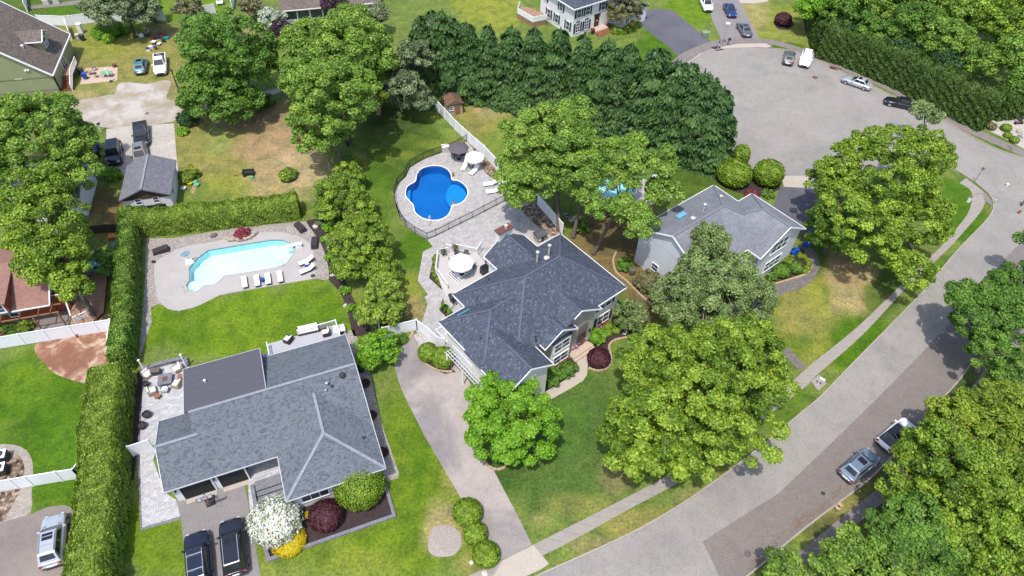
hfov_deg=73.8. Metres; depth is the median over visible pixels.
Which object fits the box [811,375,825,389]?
mailbox pad
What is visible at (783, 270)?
round bush
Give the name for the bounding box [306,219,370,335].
mulch bed
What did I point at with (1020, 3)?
woodland tree
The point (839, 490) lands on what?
leaf litter
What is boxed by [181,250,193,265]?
pool basketball hoop
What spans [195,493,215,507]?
basketball hoop
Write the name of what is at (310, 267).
sun lounger
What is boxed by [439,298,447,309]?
narrow evergreen
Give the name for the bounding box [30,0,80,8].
back lane
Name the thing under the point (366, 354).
tree
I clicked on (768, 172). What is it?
evergreen shrub
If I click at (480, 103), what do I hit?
ivy mound
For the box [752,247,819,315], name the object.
walk
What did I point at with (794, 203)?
driveway
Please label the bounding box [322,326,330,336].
lounge chair
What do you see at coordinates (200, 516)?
driveway
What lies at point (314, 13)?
window
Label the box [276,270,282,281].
sun lounger
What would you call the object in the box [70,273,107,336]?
timber deck
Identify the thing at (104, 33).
wild bush
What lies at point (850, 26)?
woodland tree
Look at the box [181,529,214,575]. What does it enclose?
parked car
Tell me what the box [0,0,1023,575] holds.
ground
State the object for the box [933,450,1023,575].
street tree
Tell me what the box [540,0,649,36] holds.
colonial house
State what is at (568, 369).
round bush
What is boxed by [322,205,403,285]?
tree
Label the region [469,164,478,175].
sun lounger
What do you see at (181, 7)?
tree
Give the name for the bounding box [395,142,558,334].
patio
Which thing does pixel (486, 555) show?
round bush
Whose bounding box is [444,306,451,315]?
narrow evergreen
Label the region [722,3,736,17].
parked car
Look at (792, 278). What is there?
bed edging
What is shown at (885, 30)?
woodland tree
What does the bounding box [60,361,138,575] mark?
hedge
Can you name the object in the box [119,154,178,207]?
garage
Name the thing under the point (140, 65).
parked car
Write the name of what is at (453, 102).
garden shed
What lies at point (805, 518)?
leaf litter
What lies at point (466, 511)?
round bush
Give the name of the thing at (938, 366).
road
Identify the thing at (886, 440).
parked car
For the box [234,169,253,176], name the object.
garden cart
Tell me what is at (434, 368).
bed edging
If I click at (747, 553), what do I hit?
manhole cover
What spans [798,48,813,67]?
parked car
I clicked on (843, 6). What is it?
woodland tree
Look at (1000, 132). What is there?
white stone bed
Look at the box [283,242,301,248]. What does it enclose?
diving board
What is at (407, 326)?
vinyl fence
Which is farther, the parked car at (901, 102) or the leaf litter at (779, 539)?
the parked car at (901, 102)
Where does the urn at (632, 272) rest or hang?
on the ground
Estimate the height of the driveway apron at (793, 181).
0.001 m
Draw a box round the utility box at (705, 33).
[701,30,709,37]
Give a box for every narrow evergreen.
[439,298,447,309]
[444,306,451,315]
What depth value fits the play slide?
82.26 m
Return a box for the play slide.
[107,233,115,252]
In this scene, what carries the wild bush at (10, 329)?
on the ground
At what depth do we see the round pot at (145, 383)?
69.21 m
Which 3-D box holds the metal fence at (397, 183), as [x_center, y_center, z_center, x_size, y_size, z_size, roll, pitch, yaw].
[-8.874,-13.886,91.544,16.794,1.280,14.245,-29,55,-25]
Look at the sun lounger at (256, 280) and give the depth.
79.16 m
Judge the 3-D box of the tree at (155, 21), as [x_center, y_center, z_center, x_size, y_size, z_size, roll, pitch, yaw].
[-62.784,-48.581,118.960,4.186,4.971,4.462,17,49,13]
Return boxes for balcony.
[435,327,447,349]
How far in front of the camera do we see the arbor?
69.26 m
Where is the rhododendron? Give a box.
[245,492,303,549]
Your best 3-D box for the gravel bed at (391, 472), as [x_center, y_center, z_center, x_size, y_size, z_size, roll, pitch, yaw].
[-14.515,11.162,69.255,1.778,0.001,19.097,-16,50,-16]
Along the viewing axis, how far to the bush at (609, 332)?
75.27 m
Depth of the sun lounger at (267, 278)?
79.42 m
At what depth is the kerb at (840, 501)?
62.98 m
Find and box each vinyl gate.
[125,439,154,456]
[415,319,444,346]
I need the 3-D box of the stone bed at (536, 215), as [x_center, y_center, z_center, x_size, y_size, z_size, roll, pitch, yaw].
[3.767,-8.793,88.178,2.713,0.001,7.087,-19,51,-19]
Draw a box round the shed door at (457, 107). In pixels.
[455,104,459,114]
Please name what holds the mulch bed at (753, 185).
on the ground
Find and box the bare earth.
[34,331,108,382]
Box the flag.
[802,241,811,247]
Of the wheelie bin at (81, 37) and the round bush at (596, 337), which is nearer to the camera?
the round bush at (596, 337)
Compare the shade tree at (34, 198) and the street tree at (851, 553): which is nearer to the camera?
the street tree at (851, 553)
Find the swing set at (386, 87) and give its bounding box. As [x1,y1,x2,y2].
[376,84,401,114]
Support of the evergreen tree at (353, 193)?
on the ground
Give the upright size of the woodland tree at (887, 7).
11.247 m
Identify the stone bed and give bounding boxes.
[0,453,23,523]
[471,145,498,179]
[521,201,558,236]
[985,119,1023,148]
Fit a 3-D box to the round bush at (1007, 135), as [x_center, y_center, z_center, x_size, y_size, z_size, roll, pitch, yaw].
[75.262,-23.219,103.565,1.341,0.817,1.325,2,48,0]
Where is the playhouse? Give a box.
[532,228,547,242]
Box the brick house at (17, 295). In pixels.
[0,248,72,323]
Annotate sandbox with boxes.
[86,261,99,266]
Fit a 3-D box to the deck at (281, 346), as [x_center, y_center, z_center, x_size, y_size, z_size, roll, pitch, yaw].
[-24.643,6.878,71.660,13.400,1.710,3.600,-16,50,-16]
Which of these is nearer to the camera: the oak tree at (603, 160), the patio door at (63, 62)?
the oak tree at (603, 160)
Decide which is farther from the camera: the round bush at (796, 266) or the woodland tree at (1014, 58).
the woodland tree at (1014, 58)
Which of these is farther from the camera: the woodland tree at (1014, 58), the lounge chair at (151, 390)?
the woodland tree at (1014, 58)
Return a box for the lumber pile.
[190,185,196,193]
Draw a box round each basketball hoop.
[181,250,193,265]
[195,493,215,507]
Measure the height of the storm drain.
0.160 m
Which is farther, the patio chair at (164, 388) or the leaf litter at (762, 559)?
the patio chair at (164, 388)
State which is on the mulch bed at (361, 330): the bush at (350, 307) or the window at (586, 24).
the bush at (350, 307)
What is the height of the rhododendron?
2.872 m
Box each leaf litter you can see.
[742,554,764,573]
[769,526,789,547]
[785,510,806,535]
[796,503,816,527]
[810,496,835,517]
[830,481,847,499]
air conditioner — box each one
[0,449,10,461]
[0,461,9,476]
[41,0,50,4]
[52,0,60,3]
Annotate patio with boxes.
[80,66,117,84]
[140,360,188,526]
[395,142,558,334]
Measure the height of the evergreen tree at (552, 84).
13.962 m
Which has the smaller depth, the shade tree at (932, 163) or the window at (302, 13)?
the shade tree at (932, 163)
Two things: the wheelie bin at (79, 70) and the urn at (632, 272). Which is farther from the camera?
the wheelie bin at (79, 70)
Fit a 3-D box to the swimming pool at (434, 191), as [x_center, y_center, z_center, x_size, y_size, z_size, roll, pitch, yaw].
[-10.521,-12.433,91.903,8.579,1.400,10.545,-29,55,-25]
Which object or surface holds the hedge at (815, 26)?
on the ground
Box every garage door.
[452,345,472,378]
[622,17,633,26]
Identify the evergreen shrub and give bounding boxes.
[716,158,753,188]
[731,144,750,161]
[753,158,784,187]
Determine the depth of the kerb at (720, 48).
119.65 m
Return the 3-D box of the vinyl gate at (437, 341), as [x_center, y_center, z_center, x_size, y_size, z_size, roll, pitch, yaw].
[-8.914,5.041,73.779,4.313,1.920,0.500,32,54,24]
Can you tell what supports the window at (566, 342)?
in the two storey house at (528, 309)
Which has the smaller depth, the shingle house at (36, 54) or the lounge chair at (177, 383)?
the lounge chair at (177, 383)
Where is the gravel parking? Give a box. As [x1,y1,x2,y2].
[106,123,177,175]
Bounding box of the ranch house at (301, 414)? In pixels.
[155,334,385,508]
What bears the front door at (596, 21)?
in the colonial house at (573, 18)
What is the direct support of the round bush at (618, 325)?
on the mulch bed at (609, 339)
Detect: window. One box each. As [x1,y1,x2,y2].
[8,312,18,317]
[134,199,142,205]
[151,197,160,202]
[286,11,297,20]
[297,10,310,19]
[300,489,329,503]
[310,9,322,17]
[547,8,550,18]
[553,348,568,366]
[554,13,558,23]
[554,336,570,354]
[559,2,562,11]
[565,20,569,30]
[575,22,580,32]
[576,9,581,18]
[584,19,588,29]
[585,6,590,15]
[596,310,609,326]
[599,298,612,311]
[601,1,605,10]
[650,261,658,271]
[762,253,781,273]
[769,234,790,255]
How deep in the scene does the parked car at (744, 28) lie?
122.54 m
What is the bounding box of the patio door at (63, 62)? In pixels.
[60,56,66,70]
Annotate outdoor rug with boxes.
[448,268,475,282]
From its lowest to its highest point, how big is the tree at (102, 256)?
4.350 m
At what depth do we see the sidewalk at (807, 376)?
72.09 m
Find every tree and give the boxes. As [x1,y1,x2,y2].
[0,91,106,196]
[0,145,28,179]
[0,165,98,320]
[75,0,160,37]
[90,241,124,275]
[150,0,162,23]
[169,0,204,15]
[170,6,284,124]
[236,0,264,21]
[255,4,287,30]
[270,16,293,36]
[273,2,397,107]
[276,47,383,163]
[313,161,376,224]
[319,0,349,10]
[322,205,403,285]
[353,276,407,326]
[354,323,402,370]
[355,44,399,105]
[366,1,390,33]
[385,18,440,110]
[398,15,437,111]
[423,9,436,29]
[428,8,470,106]
[450,15,460,28]
[456,20,481,104]
[462,368,562,466]
[473,24,499,108]
[489,24,523,113]
[492,94,623,231]
[509,26,546,117]
[529,27,572,117]
[564,32,592,105]
[567,147,611,238]
[575,130,686,255]
[582,36,617,138]
[596,313,801,482]
[601,41,642,138]
[606,0,643,25]
[611,289,651,334]
[612,45,668,140]
[614,47,623,60]
[634,58,691,170]
[645,220,779,335]
[660,47,672,69]
[671,68,714,174]
[684,60,699,80]
[694,85,737,177]
[711,75,721,89]
[761,545,819,575]
[792,0,847,19]
[802,194,871,253]
[803,123,958,291]
[806,521,889,575]
[819,0,884,29]
[819,16,858,40]
[851,0,914,26]
[856,15,904,42]
[863,490,972,575]
[866,553,928,575]
[874,417,1023,522]
[889,37,927,53]
[890,0,947,43]
[894,0,945,34]
[908,92,947,124]
[916,16,982,56]
[923,377,1023,462]
[930,0,999,30]
[930,48,963,69]
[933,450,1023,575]
[943,267,1023,387]
[954,41,1006,76]
[971,0,1023,47]
[989,25,1023,69]
[994,0,1023,26]
[1001,226,1023,325]
[1004,63,1023,94]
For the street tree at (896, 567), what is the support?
on the ground
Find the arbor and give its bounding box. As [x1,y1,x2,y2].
[445,348,480,385]
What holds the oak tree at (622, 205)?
on the ground
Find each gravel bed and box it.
[139,221,328,354]
[343,330,398,480]
[428,525,461,556]
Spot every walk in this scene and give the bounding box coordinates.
[247,458,279,514]
[545,355,587,398]
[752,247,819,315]
[783,347,805,370]
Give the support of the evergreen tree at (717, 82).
on the ground
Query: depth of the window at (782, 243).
79.10 m
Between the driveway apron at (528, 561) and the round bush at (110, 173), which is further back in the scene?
the round bush at (110, 173)
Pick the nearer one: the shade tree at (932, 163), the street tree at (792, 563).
the street tree at (792, 563)
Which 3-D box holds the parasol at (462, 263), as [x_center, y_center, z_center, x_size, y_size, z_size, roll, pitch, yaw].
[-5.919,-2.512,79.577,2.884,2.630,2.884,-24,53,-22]
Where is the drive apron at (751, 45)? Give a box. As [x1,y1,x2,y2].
[687,43,770,62]
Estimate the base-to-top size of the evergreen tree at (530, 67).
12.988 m
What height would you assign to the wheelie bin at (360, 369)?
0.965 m
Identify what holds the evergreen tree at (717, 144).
on the ground
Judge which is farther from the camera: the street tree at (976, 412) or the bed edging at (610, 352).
the bed edging at (610, 352)
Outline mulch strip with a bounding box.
[131,370,142,479]
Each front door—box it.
[577,331,585,347]
[594,15,599,26]
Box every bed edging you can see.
[418,345,451,372]
[483,458,506,470]
[588,336,627,371]
[612,252,652,306]
[775,264,812,283]
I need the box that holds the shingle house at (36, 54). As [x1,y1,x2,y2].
[0,1,74,96]
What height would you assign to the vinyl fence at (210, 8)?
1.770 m
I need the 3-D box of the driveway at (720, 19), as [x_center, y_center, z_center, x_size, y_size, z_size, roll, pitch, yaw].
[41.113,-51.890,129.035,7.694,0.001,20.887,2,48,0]
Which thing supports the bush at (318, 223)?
on the mulch bed at (361, 330)
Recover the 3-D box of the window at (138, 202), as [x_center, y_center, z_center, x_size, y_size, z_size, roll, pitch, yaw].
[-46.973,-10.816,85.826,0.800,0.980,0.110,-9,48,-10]
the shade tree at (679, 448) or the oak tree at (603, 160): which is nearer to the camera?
the shade tree at (679, 448)
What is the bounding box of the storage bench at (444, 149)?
[441,144,448,152]
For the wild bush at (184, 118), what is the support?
on the ground
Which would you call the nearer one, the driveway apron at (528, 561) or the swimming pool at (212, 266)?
the driveway apron at (528, 561)
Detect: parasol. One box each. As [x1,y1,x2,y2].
[448,142,468,159]
[448,253,473,275]
[465,151,483,167]
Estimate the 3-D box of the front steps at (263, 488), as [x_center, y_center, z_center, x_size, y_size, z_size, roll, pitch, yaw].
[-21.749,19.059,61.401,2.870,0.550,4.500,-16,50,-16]
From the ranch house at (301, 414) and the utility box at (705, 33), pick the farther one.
the utility box at (705, 33)
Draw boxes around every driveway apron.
[493,545,548,575]
[782,176,815,187]
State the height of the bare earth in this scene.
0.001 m
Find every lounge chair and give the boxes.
[140,367,151,379]
[145,385,157,396]
[170,378,182,388]
[172,361,182,373]
[282,334,293,344]
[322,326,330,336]
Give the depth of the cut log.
62.44 m
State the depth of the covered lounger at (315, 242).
83.48 m
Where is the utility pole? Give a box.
[169,69,180,96]
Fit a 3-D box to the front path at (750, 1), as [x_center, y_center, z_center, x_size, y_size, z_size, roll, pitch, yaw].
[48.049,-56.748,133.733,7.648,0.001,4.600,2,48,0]
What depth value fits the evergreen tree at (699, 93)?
91.19 m
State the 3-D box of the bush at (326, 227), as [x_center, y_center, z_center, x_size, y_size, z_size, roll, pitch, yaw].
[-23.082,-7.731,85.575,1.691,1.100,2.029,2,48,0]
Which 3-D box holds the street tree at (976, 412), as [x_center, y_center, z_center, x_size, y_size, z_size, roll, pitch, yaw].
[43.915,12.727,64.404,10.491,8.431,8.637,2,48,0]
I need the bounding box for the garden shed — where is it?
[442,91,463,115]
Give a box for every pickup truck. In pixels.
[131,120,150,145]
[151,52,167,75]
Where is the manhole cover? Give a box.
[743,549,751,558]
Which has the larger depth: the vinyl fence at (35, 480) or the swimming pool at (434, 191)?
the swimming pool at (434, 191)
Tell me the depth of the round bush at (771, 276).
81.56 m
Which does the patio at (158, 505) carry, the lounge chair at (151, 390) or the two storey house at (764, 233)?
the lounge chair at (151, 390)
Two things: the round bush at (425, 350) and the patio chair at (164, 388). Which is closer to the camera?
the patio chair at (164, 388)
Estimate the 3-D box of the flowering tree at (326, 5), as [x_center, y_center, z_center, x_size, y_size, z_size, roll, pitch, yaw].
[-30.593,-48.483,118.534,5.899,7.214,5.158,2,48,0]
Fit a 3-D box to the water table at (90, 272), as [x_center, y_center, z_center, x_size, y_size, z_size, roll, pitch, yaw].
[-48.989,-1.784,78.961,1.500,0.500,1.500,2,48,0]
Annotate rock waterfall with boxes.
[224,231,257,241]
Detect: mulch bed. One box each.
[268,478,391,556]
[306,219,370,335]
[424,359,454,373]
[429,264,441,288]
[545,360,576,391]
[588,321,633,368]
[713,176,779,195]
[774,21,793,29]
[775,248,805,281]
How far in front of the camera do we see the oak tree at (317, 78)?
86.56 m
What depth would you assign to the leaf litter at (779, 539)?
60.51 m
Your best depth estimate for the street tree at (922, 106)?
98.04 m
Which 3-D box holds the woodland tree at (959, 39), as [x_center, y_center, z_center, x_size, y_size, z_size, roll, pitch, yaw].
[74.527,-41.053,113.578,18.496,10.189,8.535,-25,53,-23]
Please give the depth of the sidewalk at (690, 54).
116.95 m
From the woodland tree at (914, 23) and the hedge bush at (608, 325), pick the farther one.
the woodland tree at (914, 23)
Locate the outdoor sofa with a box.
[296,322,319,335]
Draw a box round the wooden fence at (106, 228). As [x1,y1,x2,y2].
[87,224,116,233]
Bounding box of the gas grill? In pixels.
[480,263,488,274]
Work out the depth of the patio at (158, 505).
64.29 m
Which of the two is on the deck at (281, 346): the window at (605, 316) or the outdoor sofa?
the outdoor sofa
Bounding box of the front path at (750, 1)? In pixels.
[739,0,767,2]
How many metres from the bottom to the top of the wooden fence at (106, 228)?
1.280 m
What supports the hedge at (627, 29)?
on the ground
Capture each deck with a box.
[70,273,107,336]
[154,232,315,310]
[266,319,339,354]
[435,242,488,309]
[517,2,546,26]
[579,164,671,204]
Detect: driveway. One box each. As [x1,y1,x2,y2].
[0,505,72,575]
[175,481,259,575]
[394,333,531,559]
[641,9,710,55]
[710,0,758,39]
[773,187,817,237]
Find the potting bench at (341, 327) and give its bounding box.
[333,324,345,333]
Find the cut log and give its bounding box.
[834,505,840,510]
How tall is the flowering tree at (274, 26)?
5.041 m
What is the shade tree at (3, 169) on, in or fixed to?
on the ground
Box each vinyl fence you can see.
[0,318,109,348]
[0,468,76,491]
[22,0,27,11]
[35,10,165,25]
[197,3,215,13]
[381,319,417,337]
[433,102,498,170]
[537,194,563,233]
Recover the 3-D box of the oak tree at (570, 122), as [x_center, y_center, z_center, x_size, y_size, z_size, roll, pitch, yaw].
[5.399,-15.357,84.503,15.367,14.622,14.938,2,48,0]
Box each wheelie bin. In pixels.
[75,23,84,33]
[76,67,83,74]
[79,34,85,40]
[80,72,88,78]
[93,149,100,157]
[356,363,363,372]
[793,247,799,255]
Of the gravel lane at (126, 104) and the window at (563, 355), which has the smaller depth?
the window at (563, 355)
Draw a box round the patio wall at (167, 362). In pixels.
[140,356,189,370]
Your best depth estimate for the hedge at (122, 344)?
74.36 m
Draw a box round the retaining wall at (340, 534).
[262,483,395,561]
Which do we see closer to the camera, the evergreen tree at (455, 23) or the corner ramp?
the corner ramp
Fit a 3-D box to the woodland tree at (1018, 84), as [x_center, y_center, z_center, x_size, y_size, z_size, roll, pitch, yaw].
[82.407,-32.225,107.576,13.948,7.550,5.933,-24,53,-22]
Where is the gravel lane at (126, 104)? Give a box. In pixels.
[51,80,280,127]
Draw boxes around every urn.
[440,247,445,255]
[450,243,458,250]
[629,267,635,275]
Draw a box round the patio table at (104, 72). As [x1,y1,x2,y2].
[100,71,112,77]
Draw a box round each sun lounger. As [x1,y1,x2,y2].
[241,276,247,288]
[253,274,260,287]
[264,272,270,285]
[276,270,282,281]
[298,254,313,266]
[299,263,314,275]
[460,160,467,171]
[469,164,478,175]
[483,179,496,186]
[486,188,497,194]
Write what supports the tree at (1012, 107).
on the ground
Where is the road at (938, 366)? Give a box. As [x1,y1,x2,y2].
[703,244,1023,575]
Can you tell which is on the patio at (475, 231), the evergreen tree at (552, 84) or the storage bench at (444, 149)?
the storage bench at (444, 149)
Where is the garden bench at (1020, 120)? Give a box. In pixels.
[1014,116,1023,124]
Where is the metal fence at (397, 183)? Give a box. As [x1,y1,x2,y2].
[393,134,505,239]
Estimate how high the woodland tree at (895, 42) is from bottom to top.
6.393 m
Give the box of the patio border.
[137,406,180,529]
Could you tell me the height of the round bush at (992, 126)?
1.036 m
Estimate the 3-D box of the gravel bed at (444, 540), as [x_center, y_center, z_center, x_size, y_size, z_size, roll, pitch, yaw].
[-5.846,22.067,59.564,2.884,0.001,2.812,2,48,0]
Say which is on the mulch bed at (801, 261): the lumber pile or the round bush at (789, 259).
the round bush at (789, 259)
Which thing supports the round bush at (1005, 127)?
on the white stone bed at (1000, 132)
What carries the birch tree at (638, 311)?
on the mulch bed at (609, 339)
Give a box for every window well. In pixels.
[361,378,370,388]
[370,410,376,420]
[380,447,388,458]
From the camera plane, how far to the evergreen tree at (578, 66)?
97.27 m
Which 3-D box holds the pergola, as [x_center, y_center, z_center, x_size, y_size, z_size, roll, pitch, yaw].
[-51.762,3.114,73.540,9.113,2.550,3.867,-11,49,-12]
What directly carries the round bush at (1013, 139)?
on the white stone bed at (1000, 132)
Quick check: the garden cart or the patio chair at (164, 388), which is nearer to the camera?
the patio chair at (164, 388)
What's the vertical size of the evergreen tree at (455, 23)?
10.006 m
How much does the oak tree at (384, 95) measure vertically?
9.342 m
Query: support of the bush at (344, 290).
on the mulch bed at (361, 330)
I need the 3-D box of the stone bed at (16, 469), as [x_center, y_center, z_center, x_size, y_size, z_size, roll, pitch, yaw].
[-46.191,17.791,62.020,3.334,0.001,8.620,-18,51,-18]
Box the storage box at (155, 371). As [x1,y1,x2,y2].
[149,367,161,375]
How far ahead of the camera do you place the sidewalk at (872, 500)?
62.17 m
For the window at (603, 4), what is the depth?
120.77 m
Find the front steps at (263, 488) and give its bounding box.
[250,473,283,509]
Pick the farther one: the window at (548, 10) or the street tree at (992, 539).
the window at (548, 10)
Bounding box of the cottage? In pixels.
[0,160,97,224]
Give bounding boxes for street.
[541,48,1023,575]
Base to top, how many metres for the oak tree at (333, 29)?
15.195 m
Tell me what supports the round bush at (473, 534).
on the ground
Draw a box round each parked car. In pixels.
[37,512,69,570]
[103,138,123,166]
[131,141,148,161]
[133,58,148,74]
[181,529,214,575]
[216,516,249,575]
[699,0,713,11]
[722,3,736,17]
[736,22,752,36]
[782,50,795,65]
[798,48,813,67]
[837,447,880,484]
[841,75,873,90]
[875,418,916,452]
[884,96,913,109]
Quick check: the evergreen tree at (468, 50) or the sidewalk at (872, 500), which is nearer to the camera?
the sidewalk at (872, 500)
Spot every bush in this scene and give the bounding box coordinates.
[0,322,18,335]
[16,319,34,332]
[90,21,130,42]
[101,166,123,180]
[175,110,200,125]
[175,127,189,136]
[178,164,199,182]
[248,93,276,110]
[271,525,306,558]
[277,167,297,182]
[303,511,309,519]
[314,219,323,226]
[322,221,334,232]
[332,467,386,511]
[339,286,350,294]
[345,157,358,165]
[346,303,356,312]
[396,332,409,344]
[417,342,436,362]
[431,346,454,368]
[452,497,482,526]
[462,520,487,546]
[472,539,500,568]
[546,366,562,387]
[558,358,579,379]
[573,219,590,233]
[587,327,607,345]
[601,320,613,330]
[605,329,612,336]
[612,326,620,333]
[613,313,627,327]
[617,257,633,271]
[632,268,660,292]
[744,189,760,196]
[761,188,775,199]
[765,271,778,281]
[772,262,790,277]
[774,12,791,25]
[782,254,794,264]
[788,260,803,273]
[986,122,997,130]
[1000,123,1012,131]
[1003,132,1012,138]
[1009,136,1019,143]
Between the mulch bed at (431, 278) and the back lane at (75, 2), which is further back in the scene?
the back lane at (75, 2)
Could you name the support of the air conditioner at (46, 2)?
on the back lane at (75, 2)
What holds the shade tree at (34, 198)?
on the ground
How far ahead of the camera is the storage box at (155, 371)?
70.12 m
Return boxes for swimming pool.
[185,239,294,292]
[405,165,467,220]
[597,179,636,197]
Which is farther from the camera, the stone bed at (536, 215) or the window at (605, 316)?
the stone bed at (536, 215)
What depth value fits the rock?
57.68 m
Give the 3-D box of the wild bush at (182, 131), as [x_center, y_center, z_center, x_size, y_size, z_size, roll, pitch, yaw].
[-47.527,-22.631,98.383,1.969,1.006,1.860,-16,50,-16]
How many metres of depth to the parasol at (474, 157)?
93.32 m
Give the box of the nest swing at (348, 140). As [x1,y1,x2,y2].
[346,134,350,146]
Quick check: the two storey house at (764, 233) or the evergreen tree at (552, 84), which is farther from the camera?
the evergreen tree at (552, 84)
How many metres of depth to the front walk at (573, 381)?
71.31 m
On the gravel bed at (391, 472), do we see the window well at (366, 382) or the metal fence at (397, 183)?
the window well at (366, 382)
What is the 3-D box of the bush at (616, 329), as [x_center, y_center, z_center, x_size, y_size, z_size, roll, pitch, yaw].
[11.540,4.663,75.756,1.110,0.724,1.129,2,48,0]
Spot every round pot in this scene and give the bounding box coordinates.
[136,421,145,429]
[142,380,148,386]
[142,410,150,418]
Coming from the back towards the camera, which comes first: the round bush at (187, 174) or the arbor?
the round bush at (187, 174)
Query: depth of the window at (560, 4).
120.07 m
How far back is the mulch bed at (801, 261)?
82.92 m
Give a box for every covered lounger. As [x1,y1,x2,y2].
[152,244,169,255]
[294,221,306,233]
[311,236,318,249]
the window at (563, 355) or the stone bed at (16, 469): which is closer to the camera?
the stone bed at (16, 469)
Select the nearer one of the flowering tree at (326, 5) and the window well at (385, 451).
the window well at (385, 451)
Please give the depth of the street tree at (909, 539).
53.16 m
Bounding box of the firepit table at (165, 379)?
[157,372,172,386]
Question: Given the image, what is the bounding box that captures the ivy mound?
[474,99,485,106]
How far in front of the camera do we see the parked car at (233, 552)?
57.09 m
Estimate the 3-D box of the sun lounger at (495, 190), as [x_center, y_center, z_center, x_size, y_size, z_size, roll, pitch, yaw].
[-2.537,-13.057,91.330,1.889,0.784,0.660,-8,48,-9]
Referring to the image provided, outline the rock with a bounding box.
[481,570,487,575]
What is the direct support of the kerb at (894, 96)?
on the ground
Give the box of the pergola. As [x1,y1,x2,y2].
[0,294,71,335]
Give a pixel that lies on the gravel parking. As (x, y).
(162, 139)
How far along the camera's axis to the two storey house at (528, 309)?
69.48 m
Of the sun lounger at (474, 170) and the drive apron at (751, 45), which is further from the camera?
the drive apron at (751, 45)
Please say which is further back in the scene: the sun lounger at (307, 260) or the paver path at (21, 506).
the sun lounger at (307, 260)
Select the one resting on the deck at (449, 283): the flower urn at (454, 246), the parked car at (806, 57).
the flower urn at (454, 246)
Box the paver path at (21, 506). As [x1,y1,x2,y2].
[0,444,32,521]
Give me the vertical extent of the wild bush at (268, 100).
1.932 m
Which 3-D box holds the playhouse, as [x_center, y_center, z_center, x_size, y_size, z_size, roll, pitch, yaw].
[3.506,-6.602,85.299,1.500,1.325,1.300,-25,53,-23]
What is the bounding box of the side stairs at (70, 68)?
[62,57,76,90]
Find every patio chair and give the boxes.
[159,385,169,392]
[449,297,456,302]
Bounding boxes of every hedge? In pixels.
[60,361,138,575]
[105,204,143,370]
[123,189,301,236]
[611,21,641,34]
[802,8,831,53]
[814,18,1007,131]
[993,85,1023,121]
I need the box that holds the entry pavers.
[414,333,432,363]
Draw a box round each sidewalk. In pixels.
[469,178,984,575]
[672,38,1023,155]
[774,328,1023,575]
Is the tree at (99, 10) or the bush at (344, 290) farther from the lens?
the tree at (99, 10)
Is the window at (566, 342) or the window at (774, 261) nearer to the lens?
the window at (566, 342)
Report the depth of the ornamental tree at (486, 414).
61.80 m
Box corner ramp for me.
[975,193,991,204]
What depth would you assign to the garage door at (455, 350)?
70.95 m
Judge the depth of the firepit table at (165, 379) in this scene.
69.54 m
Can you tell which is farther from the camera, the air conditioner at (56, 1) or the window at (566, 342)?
the air conditioner at (56, 1)
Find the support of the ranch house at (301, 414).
on the ground
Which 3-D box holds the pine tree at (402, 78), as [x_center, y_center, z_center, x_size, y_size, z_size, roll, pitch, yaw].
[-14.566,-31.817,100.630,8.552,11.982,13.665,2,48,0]
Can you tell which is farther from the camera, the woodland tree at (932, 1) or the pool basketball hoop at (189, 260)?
the woodland tree at (932, 1)
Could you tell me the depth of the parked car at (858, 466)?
64.11 m
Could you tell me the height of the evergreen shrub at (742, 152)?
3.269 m
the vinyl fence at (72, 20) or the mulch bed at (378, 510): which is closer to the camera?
the mulch bed at (378, 510)
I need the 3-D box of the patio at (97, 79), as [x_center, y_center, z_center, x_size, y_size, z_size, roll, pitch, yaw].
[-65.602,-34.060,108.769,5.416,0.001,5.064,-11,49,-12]
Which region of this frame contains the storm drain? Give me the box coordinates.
[829,65,841,70]
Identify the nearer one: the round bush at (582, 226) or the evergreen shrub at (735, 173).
the round bush at (582, 226)
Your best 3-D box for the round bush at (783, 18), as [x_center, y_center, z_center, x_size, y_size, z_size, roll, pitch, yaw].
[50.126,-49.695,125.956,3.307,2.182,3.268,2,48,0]
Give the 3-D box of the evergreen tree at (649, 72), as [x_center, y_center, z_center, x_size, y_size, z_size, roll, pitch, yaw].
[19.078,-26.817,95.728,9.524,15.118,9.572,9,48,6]
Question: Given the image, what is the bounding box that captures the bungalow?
[279,0,380,23]
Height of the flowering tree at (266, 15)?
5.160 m
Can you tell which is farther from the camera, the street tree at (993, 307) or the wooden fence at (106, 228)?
the wooden fence at (106, 228)
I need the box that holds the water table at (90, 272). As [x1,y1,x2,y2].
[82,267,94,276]
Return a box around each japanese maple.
[233,227,251,240]
[307,497,343,532]
[587,347,610,368]
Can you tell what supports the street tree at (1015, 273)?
on the ground
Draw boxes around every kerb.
[535,166,994,575]
[688,47,754,63]
[746,357,974,575]
[755,47,1023,157]
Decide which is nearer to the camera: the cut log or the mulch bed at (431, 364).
the cut log
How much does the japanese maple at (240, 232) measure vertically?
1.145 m
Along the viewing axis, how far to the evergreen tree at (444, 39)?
100.60 m
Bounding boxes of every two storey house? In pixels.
[438,223,626,417]
[634,185,805,298]

